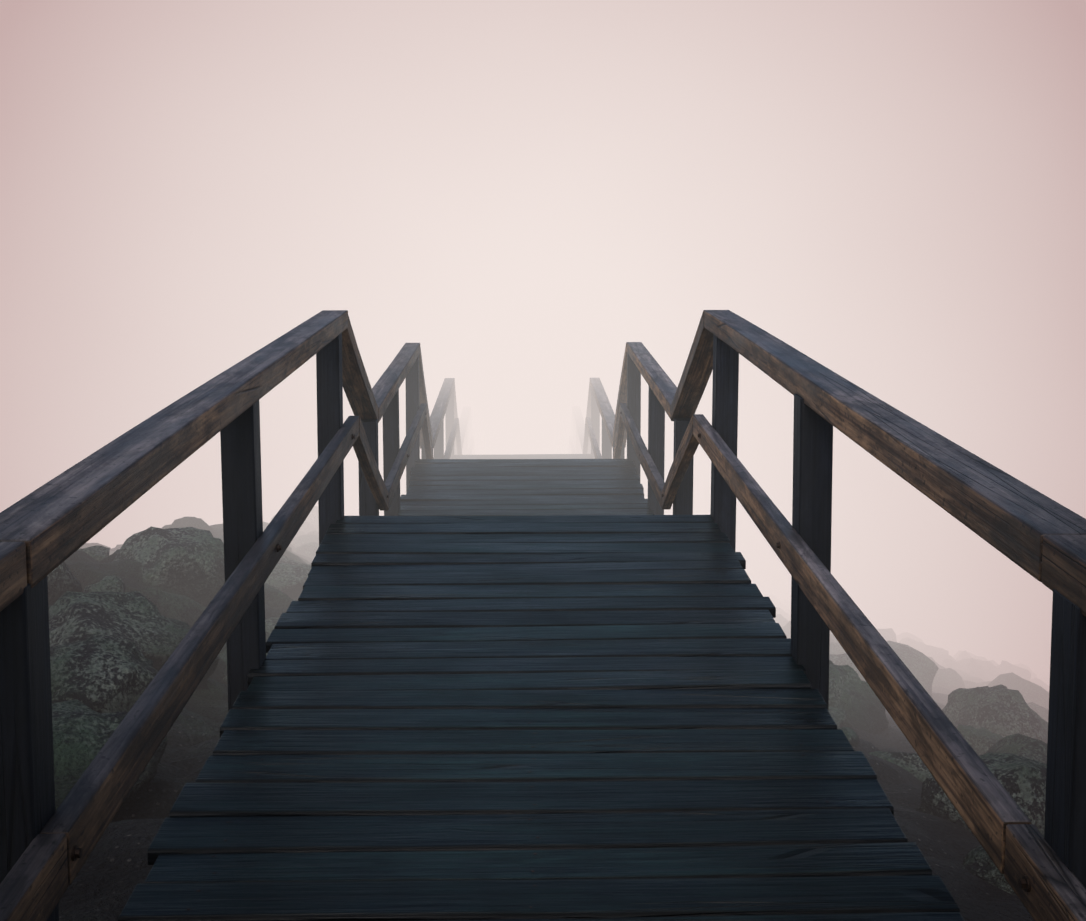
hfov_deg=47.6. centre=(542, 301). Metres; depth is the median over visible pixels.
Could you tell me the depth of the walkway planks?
3.25 m
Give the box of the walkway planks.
[118,454,964,920]
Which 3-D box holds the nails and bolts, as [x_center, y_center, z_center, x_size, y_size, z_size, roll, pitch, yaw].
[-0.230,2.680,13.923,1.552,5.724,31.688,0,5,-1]
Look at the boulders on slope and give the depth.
5.47 m
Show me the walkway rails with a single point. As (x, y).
(50, 526)
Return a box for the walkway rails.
[0,310,1085,920]
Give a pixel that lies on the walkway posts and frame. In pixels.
(26, 776)
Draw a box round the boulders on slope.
[47,506,1048,894]
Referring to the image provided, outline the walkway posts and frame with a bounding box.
[0,332,1085,920]
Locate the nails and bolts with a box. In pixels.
[71,411,1030,909]

